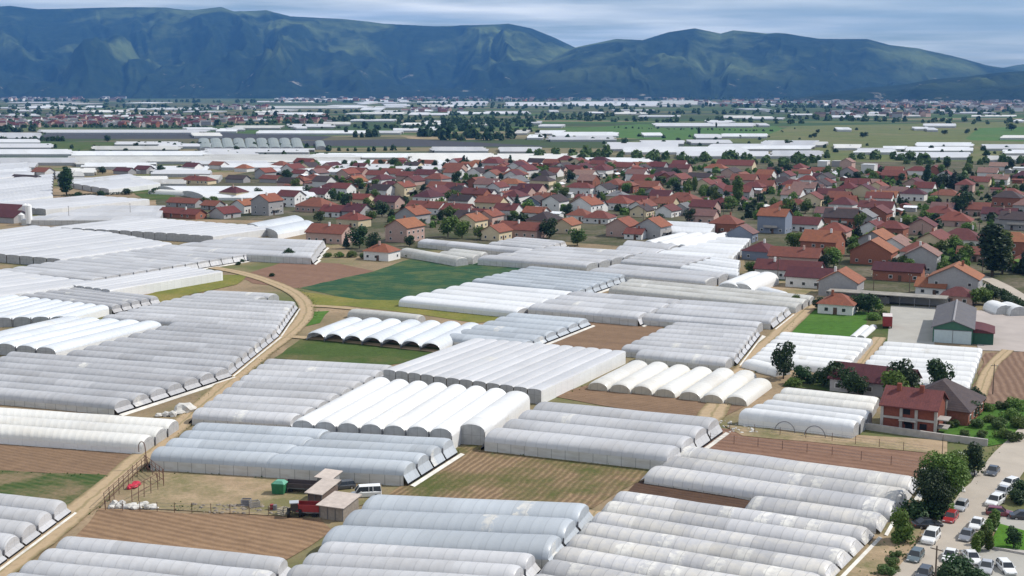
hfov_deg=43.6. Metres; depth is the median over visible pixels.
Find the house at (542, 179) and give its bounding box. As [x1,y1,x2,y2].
[530,175,555,184]
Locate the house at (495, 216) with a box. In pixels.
[480,207,504,225]
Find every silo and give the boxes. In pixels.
[18,213,24,223]
[25,204,31,225]
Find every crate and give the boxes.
[241,498,251,505]
[249,499,259,508]
[277,506,289,515]
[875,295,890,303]
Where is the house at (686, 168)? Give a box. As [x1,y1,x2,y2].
[668,164,692,172]
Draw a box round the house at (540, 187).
[517,183,547,192]
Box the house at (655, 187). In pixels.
[645,186,664,193]
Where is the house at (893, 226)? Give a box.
[874,218,908,237]
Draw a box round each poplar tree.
[57,166,73,193]
[692,176,697,191]
[732,175,743,203]
[922,164,931,181]
[976,223,1010,276]
[1000,229,1014,273]
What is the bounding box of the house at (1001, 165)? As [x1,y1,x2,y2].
[989,162,1008,170]
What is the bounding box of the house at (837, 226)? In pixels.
[818,222,852,238]
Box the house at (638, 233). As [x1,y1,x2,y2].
[623,226,646,239]
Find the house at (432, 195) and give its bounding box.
[411,189,445,200]
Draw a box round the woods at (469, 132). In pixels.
[0,124,516,151]
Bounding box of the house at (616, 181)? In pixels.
[606,178,624,188]
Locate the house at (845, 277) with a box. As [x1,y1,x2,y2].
[816,266,865,295]
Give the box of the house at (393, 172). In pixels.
[381,168,403,177]
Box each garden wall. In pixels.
[865,423,987,445]
[984,547,1023,554]
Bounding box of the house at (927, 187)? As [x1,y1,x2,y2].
[913,181,937,192]
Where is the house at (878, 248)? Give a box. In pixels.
[849,236,899,264]
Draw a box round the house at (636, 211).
[628,203,654,217]
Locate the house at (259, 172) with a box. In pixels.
[254,167,276,178]
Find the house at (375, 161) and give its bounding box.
[371,159,387,163]
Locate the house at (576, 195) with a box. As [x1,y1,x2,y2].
[573,193,596,198]
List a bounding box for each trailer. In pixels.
[286,479,317,491]
[296,501,319,517]
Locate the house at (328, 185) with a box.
[318,182,333,187]
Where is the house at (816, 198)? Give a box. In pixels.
[798,191,823,205]
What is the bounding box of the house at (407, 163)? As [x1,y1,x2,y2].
[404,161,423,165]
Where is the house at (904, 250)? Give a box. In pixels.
[899,241,938,255]
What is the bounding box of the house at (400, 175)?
[395,171,413,179]
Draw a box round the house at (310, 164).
[302,162,319,167]
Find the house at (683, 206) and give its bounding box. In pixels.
[677,201,689,214]
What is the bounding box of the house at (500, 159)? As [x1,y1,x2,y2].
[486,157,504,161]
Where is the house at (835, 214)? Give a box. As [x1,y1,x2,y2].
[822,207,860,228]
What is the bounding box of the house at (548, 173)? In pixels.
[538,170,555,179]
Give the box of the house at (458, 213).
[451,209,480,218]
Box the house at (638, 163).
[634,162,650,164]
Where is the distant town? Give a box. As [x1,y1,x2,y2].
[0,96,1023,117]
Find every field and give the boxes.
[0,444,130,474]
[0,470,105,504]
[42,132,331,139]
[50,142,115,150]
[76,508,330,559]
[123,470,382,518]
[133,189,174,198]
[148,275,245,301]
[244,262,372,287]
[275,339,439,364]
[301,259,520,299]
[302,139,549,146]
[302,292,498,322]
[306,311,328,325]
[388,444,649,507]
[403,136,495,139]
[547,322,662,349]
[557,385,743,415]
[558,124,780,139]
[628,480,749,507]
[695,428,932,476]
[767,122,1023,141]
[782,377,856,394]
[792,309,876,336]
[812,142,1023,160]
[819,137,981,151]
[836,502,925,575]
[865,312,889,341]
[966,127,1023,140]
[971,352,1023,403]
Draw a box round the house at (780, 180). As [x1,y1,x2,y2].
[774,175,790,185]
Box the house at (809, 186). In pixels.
[790,181,820,193]
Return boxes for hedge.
[61,192,120,196]
[983,283,1023,306]
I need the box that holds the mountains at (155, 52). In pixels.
[0,6,574,98]
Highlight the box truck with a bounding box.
[882,313,892,327]
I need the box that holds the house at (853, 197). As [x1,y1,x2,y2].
[833,194,858,201]
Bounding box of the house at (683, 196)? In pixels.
[668,191,701,202]
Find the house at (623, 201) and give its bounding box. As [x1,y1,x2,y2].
[606,196,634,209]
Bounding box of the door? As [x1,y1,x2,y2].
[934,329,971,344]
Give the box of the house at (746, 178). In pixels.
[729,173,759,183]
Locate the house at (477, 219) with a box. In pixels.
[458,211,488,228]
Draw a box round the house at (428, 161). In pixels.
[417,159,433,163]
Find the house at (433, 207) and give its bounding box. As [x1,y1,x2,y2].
[405,199,444,214]
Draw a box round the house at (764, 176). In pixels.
[758,174,773,179]
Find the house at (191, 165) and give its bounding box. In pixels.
[182,162,204,168]
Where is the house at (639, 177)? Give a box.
[630,174,656,181]
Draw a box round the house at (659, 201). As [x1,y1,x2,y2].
[649,195,680,207]
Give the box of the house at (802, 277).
[784,266,838,288]
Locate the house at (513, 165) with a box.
[507,161,526,168]
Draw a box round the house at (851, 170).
[840,166,858,176]
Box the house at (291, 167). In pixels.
[280,163,305,172]
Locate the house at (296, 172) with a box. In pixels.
[291,169,310,176]
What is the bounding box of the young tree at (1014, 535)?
[1004,525,1022,548]
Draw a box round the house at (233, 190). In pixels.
[219,185,249,194]
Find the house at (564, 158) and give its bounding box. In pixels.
[558,155,573,161]
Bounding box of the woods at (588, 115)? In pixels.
[206,110,1023,127]
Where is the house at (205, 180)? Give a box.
[182,174,215,184]
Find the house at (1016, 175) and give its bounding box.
[1012,171,1023,178]
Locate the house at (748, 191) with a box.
[723,185,754,198]
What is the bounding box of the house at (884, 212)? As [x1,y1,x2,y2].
[869,204,893,221]
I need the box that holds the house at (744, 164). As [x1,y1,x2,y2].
[716,159,756,169]
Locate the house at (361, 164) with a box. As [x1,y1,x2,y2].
[352,163,369,166]
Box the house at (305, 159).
[293,158,314,162]
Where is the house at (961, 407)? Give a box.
[925,378,986,425]
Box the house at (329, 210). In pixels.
[318,203,344,216]
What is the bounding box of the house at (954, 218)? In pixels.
[935,210,973,226]
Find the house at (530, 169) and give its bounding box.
[515,164,538,176]
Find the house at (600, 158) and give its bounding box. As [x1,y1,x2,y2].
[589,157,610,160]
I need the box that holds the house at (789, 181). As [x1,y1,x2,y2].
[779,179,801,186]
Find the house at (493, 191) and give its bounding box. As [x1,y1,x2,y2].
[489,189,497,193]
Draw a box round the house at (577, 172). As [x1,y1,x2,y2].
[573,169,598,178]
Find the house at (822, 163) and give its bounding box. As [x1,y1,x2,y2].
[817,160,829,166]
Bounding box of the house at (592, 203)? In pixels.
[569,194,604,211]
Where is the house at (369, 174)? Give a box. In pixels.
[365,170,389,178]
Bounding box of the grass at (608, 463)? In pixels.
[2,287,1023,575]
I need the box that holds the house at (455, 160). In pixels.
[447,158,465,162]
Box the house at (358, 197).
[349,192,374,204]
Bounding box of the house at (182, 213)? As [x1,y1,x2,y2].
[160,207,207,219]
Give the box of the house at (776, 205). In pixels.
[766,201,782,208]
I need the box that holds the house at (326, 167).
[314,165,334,169]
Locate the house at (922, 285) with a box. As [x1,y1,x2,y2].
[913,274,947,294]
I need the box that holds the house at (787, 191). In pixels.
[780,186,806,200]
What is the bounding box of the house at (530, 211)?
[522,206,551,217]
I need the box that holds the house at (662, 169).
[654,168,671,173]
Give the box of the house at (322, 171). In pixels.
[309,168,329,175]
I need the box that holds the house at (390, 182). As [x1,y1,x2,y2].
[382,181,395,184]
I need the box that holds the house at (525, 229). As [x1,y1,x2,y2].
[500,220,545,238]
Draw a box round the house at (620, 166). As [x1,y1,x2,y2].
[613,162,635,171]
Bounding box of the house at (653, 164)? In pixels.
[649,161,668,169]
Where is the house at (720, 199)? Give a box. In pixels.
[716,195,725,202]
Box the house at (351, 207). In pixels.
[341,202,373,214]
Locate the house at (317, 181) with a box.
[312,176,336,186]
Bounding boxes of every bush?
[97,191,104,195]
[121,188,132,193]
[323,252,331,256]
[334,252,343,256]
[346,250,357,257]
[785,377,801,386]
[805,374,817,383]
[867,312,880,320]
[876,563,896,574]
[877,309,888,315]
[884,557,899,565]
[889,550,901,556]
[890,530,915,544]
[890,564,900,571]
[901,498,934,520]
[923,499,949,519]
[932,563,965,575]
[939,502,954,512]
[941,552,983,575]
[945,419,959,427]
[959,429,969,436]
[962,568,988,575]
[970,418,984,427]
[976,429,988,437]
[982,414,994,421]
[983,402,996,411]
[991,416,1008,428]
[991,427,1010,437]
[995,401,1011,408]
[998,407,1021,419]
[1004,430,1023,442]
[1005,396,1023,411]
[1007,487,1020,500]
[1009,415,1023,428]
[1010,489,1023,504]
[1011,479,1023,491]
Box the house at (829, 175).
[815,172,836,180]
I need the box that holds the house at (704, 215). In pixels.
[687,207,719,222]
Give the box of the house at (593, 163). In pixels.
[589,160,605,166]
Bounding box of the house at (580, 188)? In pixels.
[566,181,594,193]
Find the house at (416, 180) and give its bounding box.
[401,175,424,185]
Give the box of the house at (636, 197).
[618,195,649,200]
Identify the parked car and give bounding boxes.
[336,479,355,489]
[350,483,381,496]
[906,546,924,562]
[911,517,943,529]
[914,563,933,575]
[920,525,940,544]
[941,547,958,561]
[942,508,958,523]
[954,497,968,511]
[958,527,975,541]
[961,549,980,564]
[968,516,985,530]
[978,558,994,574]
[984,491,1004,505]
[985,464,999,476]
[985,505,1012,516]
[994,484,1012,495]
[995,557,1016,574]
[999,475,1019,486]
[1009,509,1023,519]
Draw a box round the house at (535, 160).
[527,158,544,163]
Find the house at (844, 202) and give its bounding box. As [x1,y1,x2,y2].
[828,197,857,207]
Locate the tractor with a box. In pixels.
[287,500,301,517]
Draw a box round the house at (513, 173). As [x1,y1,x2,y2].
[503,170,525,178]
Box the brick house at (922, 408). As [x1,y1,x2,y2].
[879,383,950,432]
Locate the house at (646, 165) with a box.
[638,164,651,170]
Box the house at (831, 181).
[824,178,836,186]
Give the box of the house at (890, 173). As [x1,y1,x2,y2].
[881,170,907,180]
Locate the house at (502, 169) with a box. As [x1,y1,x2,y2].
[491,166,510,172]
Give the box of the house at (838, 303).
[816,290,857,315]
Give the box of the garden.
[937,403,1023,445]
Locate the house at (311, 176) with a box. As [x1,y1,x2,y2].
[306,173,318,179]
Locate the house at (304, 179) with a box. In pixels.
[295,175,311,181]
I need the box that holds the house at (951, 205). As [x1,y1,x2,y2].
[929,202,955,209]
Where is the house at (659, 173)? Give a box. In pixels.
[652,171,665,176]
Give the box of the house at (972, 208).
[962,200,991,215]
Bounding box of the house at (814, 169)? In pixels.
[811,167,831,172]
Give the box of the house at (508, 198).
[487,193,513,202]
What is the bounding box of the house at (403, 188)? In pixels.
[393,180,415,196]
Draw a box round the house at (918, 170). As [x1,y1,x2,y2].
[907,166,924,174]
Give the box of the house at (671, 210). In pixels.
[654,202,681,217]
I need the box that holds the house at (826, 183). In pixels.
[813,177,832,187]
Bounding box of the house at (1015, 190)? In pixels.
[1000,188,1022,194]
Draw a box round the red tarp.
[127,481,140,489]
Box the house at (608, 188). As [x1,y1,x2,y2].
[595,182,617,193]
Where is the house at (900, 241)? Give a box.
[886,234,912,249]
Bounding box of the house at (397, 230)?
[384,216,425,242]
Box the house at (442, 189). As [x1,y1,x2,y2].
[419,185,449,193]
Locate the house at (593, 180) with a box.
[576,174,600,185]
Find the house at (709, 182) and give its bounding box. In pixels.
[696,178,715,189]
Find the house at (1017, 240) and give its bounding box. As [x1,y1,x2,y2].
[1010,232,1023,255]
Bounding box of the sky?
[0,0,1023,67]
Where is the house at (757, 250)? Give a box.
[740,239,772,259]
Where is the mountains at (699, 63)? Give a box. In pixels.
[493,28,1019,99]
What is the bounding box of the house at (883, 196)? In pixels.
[864,190,894,200]
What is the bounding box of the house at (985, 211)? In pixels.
[980,206,1018,219]
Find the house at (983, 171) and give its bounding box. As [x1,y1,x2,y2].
[976,167,999,175]
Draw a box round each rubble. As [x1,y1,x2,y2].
[192,503,272,513]
[719,420,756,432]
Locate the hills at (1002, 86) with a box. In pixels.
[790,71,1023,101]
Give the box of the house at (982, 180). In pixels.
[969,176,992,186]
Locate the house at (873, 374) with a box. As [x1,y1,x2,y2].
[827,361,922,396]
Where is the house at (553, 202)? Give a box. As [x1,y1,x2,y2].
[541,194,569,211]
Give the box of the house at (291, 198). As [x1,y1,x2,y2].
[277,190,306,206]
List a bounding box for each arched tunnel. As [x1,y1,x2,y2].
[587,360,646,390]
[610,362,668,393]
[632,364,689,394]
[654,366,711,397]
[679,368,733,400]
[701,370,756,403]
[718,271,759,287]
[725,378,771,405]
[736,272,778,289]
[741,359,789,376]
[751,355,830,371]
[756,286,786,292]
[756,351,852,362]
[761,347,857,362]
[765,343,861,359]
[770,339,864,355]
[772,394,876,416]
[775,336,868,351]
[779,332,872,346]
[780,387,879,407]
[865,359,974,378]
[870,355,976,372]
[871,364,973,383]
[874,350,978,367]
[879,346,980,362]
[883,341,982,357]
[920,373,971,388]
[920,378,969,388]
[982,300,1010,313]
[1002,301,1023,315]
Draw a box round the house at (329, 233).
[304,222,354,243]
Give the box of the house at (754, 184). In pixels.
[743,181,766,190]
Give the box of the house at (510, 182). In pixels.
[499,178,525,188]
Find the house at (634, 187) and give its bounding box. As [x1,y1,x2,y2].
[618,179,638,192]
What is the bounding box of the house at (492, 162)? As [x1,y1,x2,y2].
[481,159,503,166]
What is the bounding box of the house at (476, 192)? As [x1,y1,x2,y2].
[460,186,491,197]
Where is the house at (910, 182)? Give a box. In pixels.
[902,177,924,185]
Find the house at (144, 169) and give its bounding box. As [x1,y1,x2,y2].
[134,165,154,173]
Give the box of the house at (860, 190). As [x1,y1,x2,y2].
[851,182,877,196]
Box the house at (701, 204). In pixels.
[688,198,721,213]
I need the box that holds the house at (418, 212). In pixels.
[394,204,430,223]
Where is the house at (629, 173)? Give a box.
[625,169,648,180]
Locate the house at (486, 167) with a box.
[484,165,493,169]
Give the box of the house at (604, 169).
[592,165,613,173]
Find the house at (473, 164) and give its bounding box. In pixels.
[461,162,478,167]
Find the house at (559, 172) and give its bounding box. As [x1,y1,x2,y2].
[548,167,563,176]
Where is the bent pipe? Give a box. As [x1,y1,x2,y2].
[138,441,147,470]
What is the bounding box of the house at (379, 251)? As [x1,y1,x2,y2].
[363,241,400,260]
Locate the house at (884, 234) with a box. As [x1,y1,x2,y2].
[857,227,894,244]
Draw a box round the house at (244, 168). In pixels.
[234,164,254,171]
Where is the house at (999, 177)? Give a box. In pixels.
[986,173,1010,184]
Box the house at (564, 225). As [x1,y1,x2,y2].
[554,217,581,233]
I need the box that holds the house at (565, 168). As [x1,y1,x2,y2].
[550,166,568,174]
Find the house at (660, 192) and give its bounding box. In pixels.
[648,188,673,196]
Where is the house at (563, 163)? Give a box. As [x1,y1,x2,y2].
[555,162,571,165]
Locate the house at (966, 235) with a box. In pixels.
[947,226,980,245]
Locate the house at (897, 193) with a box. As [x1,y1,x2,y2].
[871,189,899,201]
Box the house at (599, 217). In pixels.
[582,210,617,223]
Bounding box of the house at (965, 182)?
[955,179,975,191]
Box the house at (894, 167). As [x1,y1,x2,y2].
[884,166,904,169]
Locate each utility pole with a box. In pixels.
[930,546,942,575]
[991,364,997,393]
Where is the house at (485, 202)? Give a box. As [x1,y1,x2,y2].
[474,196,508,208]
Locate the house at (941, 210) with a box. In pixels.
[926,204,957,215]
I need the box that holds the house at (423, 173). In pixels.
[413,169,441,177]
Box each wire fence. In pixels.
[105,501,284,515]
[710,433,919,466]
[729,422,926,451]
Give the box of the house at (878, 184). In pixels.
[870,179,888,189]
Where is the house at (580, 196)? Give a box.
[569,194,590,201]
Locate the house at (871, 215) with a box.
[859,207,878,224]
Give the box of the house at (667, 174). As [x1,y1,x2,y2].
[658,171,676,177]
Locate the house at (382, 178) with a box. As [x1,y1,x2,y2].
[370,174,395,183]
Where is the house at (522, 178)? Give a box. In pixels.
[503,175,529,182]
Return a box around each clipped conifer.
[970,533,980,553]
[976,530,984,547]
[979,524,988,539]
[984,518,993,530]
[984,529,996,549]
[988,513,997,531]
[991,508,1000,527]
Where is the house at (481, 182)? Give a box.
[473,178,500,187]
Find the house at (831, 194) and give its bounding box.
[826,191,852,200]
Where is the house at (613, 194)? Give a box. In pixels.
[605,189,628,200]
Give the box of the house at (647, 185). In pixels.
[633,180,662,189]
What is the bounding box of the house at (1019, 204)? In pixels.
[1012,199,1023,211]
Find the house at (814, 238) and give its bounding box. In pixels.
[799,229,846,254]
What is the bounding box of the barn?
[931,299,994,344]
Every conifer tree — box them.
[342,233,349,247]
[514,194,520,203]
[791,203,797,212]
[853,221,862,236]
[942,170,949,187]
[947,169,959,189]
[1017,251,1023,273]
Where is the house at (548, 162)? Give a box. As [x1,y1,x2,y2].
[542,159,560,166]
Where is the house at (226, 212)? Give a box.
[208,204,241,218]
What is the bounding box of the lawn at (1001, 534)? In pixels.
[993,524,1023,549]
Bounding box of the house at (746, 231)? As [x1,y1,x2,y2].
[726,224,758,242]
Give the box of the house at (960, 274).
[926,261,985,290]
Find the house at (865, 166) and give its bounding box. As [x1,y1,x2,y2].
[861,163,877,172]
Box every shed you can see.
[0,203,21,209]
[0,209,25,223]
[12,174,40,177]
[304,181,311,186]
[304,477,340,500]
[314,468,342,480]
[316,491,361,521]
[551,211,563,217]
[558,192,574,197]
[754,188,763,193]
[827,288,948,307]
[895,208,903,214]
[899,203,911,208]
[903,205,917,211]
[990,187,1001,192]
[1005,169,1012,172]
[1012,178,1023,183]
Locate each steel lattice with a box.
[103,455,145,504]
[131,469,163,501]
[144,455,163,480]
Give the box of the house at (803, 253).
[767,245,824,260]
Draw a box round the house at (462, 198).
[447,193,475,205]
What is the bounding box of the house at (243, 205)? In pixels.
[230,198,251,213]
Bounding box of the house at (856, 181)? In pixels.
[844,178,871,185]
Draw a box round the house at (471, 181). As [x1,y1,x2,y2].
[466,176,485,187]
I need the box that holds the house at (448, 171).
[442,167,465,179]
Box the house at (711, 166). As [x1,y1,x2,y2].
[704,164,728,171]
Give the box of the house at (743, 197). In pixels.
[726,194,747,205]
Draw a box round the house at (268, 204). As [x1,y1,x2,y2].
[250,192,283,215]
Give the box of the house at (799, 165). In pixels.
[792,163,809,168]
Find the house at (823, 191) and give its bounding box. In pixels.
[816,186,845,195]
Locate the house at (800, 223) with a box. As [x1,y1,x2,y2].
[792,216,824,230]
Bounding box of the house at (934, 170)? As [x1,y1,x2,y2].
[931,165,938,174]
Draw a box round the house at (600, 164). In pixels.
[592,163,613,168]
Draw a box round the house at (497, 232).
[479,222,512,240]
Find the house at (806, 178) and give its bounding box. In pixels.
[797,175,816,181]
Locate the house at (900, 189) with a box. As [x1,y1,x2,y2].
[879,185,908,192]
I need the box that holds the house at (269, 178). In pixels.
[258,175,282,182]
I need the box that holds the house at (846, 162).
[840,158,855,167]
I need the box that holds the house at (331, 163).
[322,161,341,165]
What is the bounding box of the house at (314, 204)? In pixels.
[295,195,338,211]
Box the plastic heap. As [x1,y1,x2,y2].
[155,402,196,416]
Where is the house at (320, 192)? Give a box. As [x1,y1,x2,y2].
[308,186,331,198]
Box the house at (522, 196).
[503,189,529,203]
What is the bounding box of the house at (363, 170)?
[349,167,368,176]
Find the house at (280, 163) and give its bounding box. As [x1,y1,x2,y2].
[271,161,289,165]
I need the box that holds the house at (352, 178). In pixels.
[344,175,368,184]
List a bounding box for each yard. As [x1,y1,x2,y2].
[724,425,946,453]
[771,281,817,295]
[887,306,935,344]
[963,544,1023,575]
[976,310,1023,351]
[995,509,1023,529]
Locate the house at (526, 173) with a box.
[502,169,528,178]
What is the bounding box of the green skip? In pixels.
[271,479,287,494]
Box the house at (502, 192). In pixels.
[497,189,511,194]
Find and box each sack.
[110,500,119,504]
[115,504,121,508]
[124,503,132,508]
[130,504,141,509]
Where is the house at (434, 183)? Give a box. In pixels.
[426,180,452,186]
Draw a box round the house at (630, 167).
[623,165,639,171]
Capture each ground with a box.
[0,98,1023,571]
[156,161,1023,306]
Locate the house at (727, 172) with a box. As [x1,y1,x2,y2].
[721,167,741,177]
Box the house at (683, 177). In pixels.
[666,173,692,184]
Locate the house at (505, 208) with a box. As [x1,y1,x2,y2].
[493,202,523,219]
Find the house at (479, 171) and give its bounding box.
[465,167,486,176]
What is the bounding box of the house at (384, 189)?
[368,183,394,195]
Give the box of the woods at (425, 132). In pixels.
[47,118,1011,155]
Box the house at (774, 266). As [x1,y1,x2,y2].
[753,257,825,278]
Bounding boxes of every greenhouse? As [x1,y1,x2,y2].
[0,107,24,108]
[0,133,41,139]
[0,139,39,142]
[0,143,53,148]
[0,149,71,156]
[0,157,77,165]
[0,162,34,178]
[0,162,37,169]
[0,168,28,171]
[0,174,53,202]
[0,225,103,246]
[0,231,171,264]
[0,270,96,296]
[0,294,108,326]
[0,316,160,354]
[0,351,234,415]
[0,407,178,453]
[0,493,75,569]
[1,244,251,280]
[2,195,149,214]
[7,536,290,575]
[8,104,49,105]
[8,114,39,116]
[9,102,82,102]
[15,109,32,111]
[21,205,165,225]
[21,287,159,313]
[23,106,74,108]
[37,130,209,133]
[54,217,272,241]
[55,171,84,178]
[58,103,102,104]
[58,174,160,193]
[67,322,281,375]
[68,156,219,163]
[69,110,95,112]
[69,151,207,155]
[70,168,96,175]
[72,177,108,185]
[72,267,222,294]
[74,160,147,166]
[81,162,156,169]
[91,146,182,150]
[92,110,129,112]
[94,115,128,117]
[103,295,299,335]
[114,141,180,145]
[125,102,172,103]
[126,108,180,109]
[126,166,208,173]
[130,176,167,179]
[148,179,186,185]
[148,189,185,195]
[148,422,329,477]
[151,170,211,176]
[153,108,199,109]
[156,237,328,264]
[158,143,210,148]
[158,186,315,199]
[183,111,226,112]
[183,127,216,130]
[189,359,392,426]
[191,132,221,137]
[191,160,269,166]
[191,290,278,300]
[198,138,211,150]
[199,175,222,182]
[201,148,314,153]
[203,154,363,160]
[204,151,257,153]
[210,138,222,147]
[216,128,237,132]
[220,163,292,169]
[221,138,233,147]
[226,128,244,130]
[232,125,284,129]
[233,138,245,147]
[244,119,266,121]
[244,138,257,147]
[245,101,278,102]
[247,215,312,238]
[255,111,282,112]
[256,130,365,134]
[256,138,268,147]
[261,432,464,486]
[267,106,357,108]
[267,161,292,162]
[268,109,298,110]
[268,138,280,147]
[273,112,324,115]
[273,168,345,174]
[274,101,325,102]
[279,138,291,147]
[287,124,335,127]
[287,541,540,575]
[291,138,303,147]
[292,377,505,447]
[293,126,306,129]
[307,317,478,349]
[309,153,408,159]
[315,140,325,149]
[318,160,446,164]
[320,163,355,167]
[322,494,593,568]
[323,122,350,125]
[324,98,359,100]
[328,105,366,105]
[340,106,373,107]
[345,112,394,114]
[347,309,425,322]
[350,119,396,121]
[355,102,398,102]
[357,103,376,104]
[360,108,385,110]
[363,112,406,114]
[365,100,407,101]
[366,164,441,171]
[374,106,406,107]
[374,110,397,111]
[379,131,403,134]
[383,338,625,403]
[384,104,409,106]
[393,128,424,131]
[399,101,421,102]
[399,282,571,316]
[400,123,440,125]
[400,248,467,265]
[408,153,493,160]
[409,113,448,115]
[418,239,531,254]
[421,101,447,102]
[421,104,442,106]
[429,147,488,152]
[440,248,487,263]
[446,101,487,105]
[447,111,474,114]
[450,313,593,344]
[461,391,529,444]
[472,266,625,292]
[474,112,504,114]
[478,246,643,270]
[481,402,729,468]
[484,111,530,113]
[488,237,566,248]
[493,154,578,161]
[498,147,541,153]
[504,102,563,105]
[515,130,529,134]
[526,291,679,326]
[527,134,543,139]
[531,121,541,124]
[534,491,881,575]
[535,130,565,134]
[538,124,564,127]
[546,136,616,141]
[552,132,618,137]
[564,102,618,105]
[569,101,609,101]
[585,157,651,161]
[590,264,728,285]
[607,142,677,150]
[608,279,813,312]
[610,101,637,102]
[614,111,630,114]
[616,101,659,105]
[616,240,678,252]
[620,252,709,268]
[621,147,748,154]
[621,322,765,365]
[630,112,647,114]
[634,105,679,106]
[635,349,732,370]
[638,115,680,117]
[640,140,684,145]
[641,132,662,136]
[641,446,921,521]
[642,313,762,332]
[646,232,727,246]
[652,123,755,127]
[655,300,793,328]
[658,237,750,259]
[661,100,712,104]
[668,221,714,233]
[676,151,770,158]
[680,257,740,279]
[686,140,732,144]
[694,134,721,139]
[704,120,734,122]
[708,122,731,123]
[708,144,762,146]
[721,133,767,137]
[724,115,753,118]
[726,116,771,118]
[734,108,771,109]
[738,399,871,437]
[742,145,814,150]
[745,117,784,119]
[745,496,893,535]
[755,123,769,126]
[759,140,818,144]
[770,150,823,158]
[790,114,812,115]
[815,142,827,146]
[832,115,861,117]
[833,144,861,149]
[835,127,851,131]
[853,149,896,154]
[857,148,893,150]
[867,114,885,116]
[883,146,906,150]
[895,152,970,159]
[905,147,972,152]
[912,127,926,130]
[915,142,973,147]
[923,123,955,127]
[924,127,937,131]
[942,112,995,113]
[971,115,1016,116]
[981,144,1023,150]
[988,156,1017,162]
[1000,135,1023,139]
[1002,149,1023,155]
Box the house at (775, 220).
[756,207,793,233]
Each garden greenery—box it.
[276,161,1023,273]
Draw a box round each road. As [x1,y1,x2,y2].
[0,266,313,575]
[285,335,438,351]
[305,304,360,309]
[547,179,565,192]
[564,510,600,546]
[697,294,826,438]
[857,337,885,363]
[893,428,1023,575]
[975,349,1013,395]
[983,276,1023,299]
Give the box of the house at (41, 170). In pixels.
[30,167,54,175]
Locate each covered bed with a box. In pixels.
[850,325,868,336]
[857,324,876,337]
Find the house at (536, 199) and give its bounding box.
[522,194,543,205]
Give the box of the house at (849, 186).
[837,180,857,191]
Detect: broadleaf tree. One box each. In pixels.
[97,166,106,173]
[104,135,110,141]
[283,169,292,176]
[283,248,294,252]
[289,178,302,185]
[302,186,310,190]
[313,211,324,220]
[328,190,337,199]
[340,193,352,204]
[347,225,367,247]
[355,178,366,187]
[363,197,374,207]
[365,210,375,219]
[365,232,380,247]
[369,188,379,196]
[371,179,379,184]
[375,200,389,214]
[390,157,399,164]
[404,235,414,245]
[436,209,445,219]
[438,215,459,236]
[444,190,455,198]
[444,205,452,216]
[450,208,459,215]
[452,171,461,181]
[453,220,470,238]
[472,226,483,237]
[510,210,518,218]
[521,198,535,207]
[530,173,538,178]
[539,165,548,171]
[539,217,557,238]
[553,182,561,189]
[558,187,568,195]
[561,203,572,214]
[564,170,575,180]
[568,228,587,245]
[599,191,606,200]
[607,162,615,168]
[621,182,631,192]
[633,188,644,194]
[655,176,663,181]
[668,177,679,183]
[671,167,680,172]
[671,181,682,191]
[682,178,691,185]
[682,182,692,191]
[683,209,695,220]
[698,185,706,196]
[709,186,718,194]
[710,191,722,199]
[722,179,730,184]
[723,196,739,210]
[744,261,754,271]
[756,202,764,209]
[769,197,778,204]
[770,340,795,378]
[773,166,781,174]
[779,198,796,209]
[783,164,793,170]
[784,231,801,246]
[788,191,797,200]
[791,365,811,380]
[792,211,803,215]
[797,198,812,213]
[812,297,822,307]
[813,367,828,385]
[818,253,832,266]
[821,165,831,172]
[822,195,830,205]
[823,246,843,266]
[824,360,844,381]
[836,367,856,393]
[846,242,859,252]
[847,374,869,394]
[849,292,866,311]
[852,171,861,177]
[852,212,866,226]
[859,293,878,312]
[870,171,879,178]
[873,299,883,310]
[880,370,909,390]
[886,358,919,387]
[887,257,899,261]
[890,506,914,540]
[898,173,905,180]
[898,255,910,262]
[899,217,912,224]
[904,258,914,262]
[910,377,922,387]
[911,464,955,514]
[918,210,931,217]
[918,450,969,495]
[926,358,954,382]
[927,196,933,203]
[930,173,946,187]
[933,239,949,250]
[937,164,945,172]
[937,258,951,269]
[943,160,950,168]
[946,234,965,248]
[948,450,971,483]
[950,190,973,211]
[956,173,966,180]
[956,243,974,257]
[960,185,968,190]
[961,221,976,231]
[962,163,972,172]
[963,441,985,476]
[969,286,988,305]
[971,386,985,401]
[971,400,981,416]
[979,289,993,302]
[987,287,999,299]
[1000,295,1014,301]
[1005,123,1016,130]
[1007,159,1015,168]
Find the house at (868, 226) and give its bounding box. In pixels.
[856,217,883,234]
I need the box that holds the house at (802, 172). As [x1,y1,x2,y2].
[791,169,812,177]
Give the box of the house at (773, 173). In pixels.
[755,169,776,177]
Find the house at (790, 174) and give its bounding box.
[776,170,796,178]
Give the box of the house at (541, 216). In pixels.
[525,209,562,223]
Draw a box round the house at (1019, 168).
[1013,167,1023,172]
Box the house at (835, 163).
[832,160,840,166]
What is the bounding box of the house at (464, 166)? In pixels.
[442,163,468,171]
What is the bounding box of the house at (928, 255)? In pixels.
[903,241,942,273]
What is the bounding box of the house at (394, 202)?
[372,193,405,208]
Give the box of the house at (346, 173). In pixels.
[335,168,360,179]
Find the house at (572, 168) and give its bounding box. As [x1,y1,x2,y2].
[565,165,585,172]
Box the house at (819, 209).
[814,206,861,216]
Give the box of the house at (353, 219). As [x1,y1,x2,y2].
[336,210,371,227]
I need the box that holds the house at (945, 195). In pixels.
[930,187,960,201]
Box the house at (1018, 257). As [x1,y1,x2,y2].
[1006,249,1023,270]
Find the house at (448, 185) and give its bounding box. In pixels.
[445,182,469,187]
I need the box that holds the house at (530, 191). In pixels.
[509,185,536,195]
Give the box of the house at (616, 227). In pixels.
[604,216,638,236]
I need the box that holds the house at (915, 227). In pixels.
[907,216,938,234]
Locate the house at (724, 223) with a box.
[708,212,744,232]
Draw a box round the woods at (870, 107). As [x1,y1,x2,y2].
[0,96,1019,131]

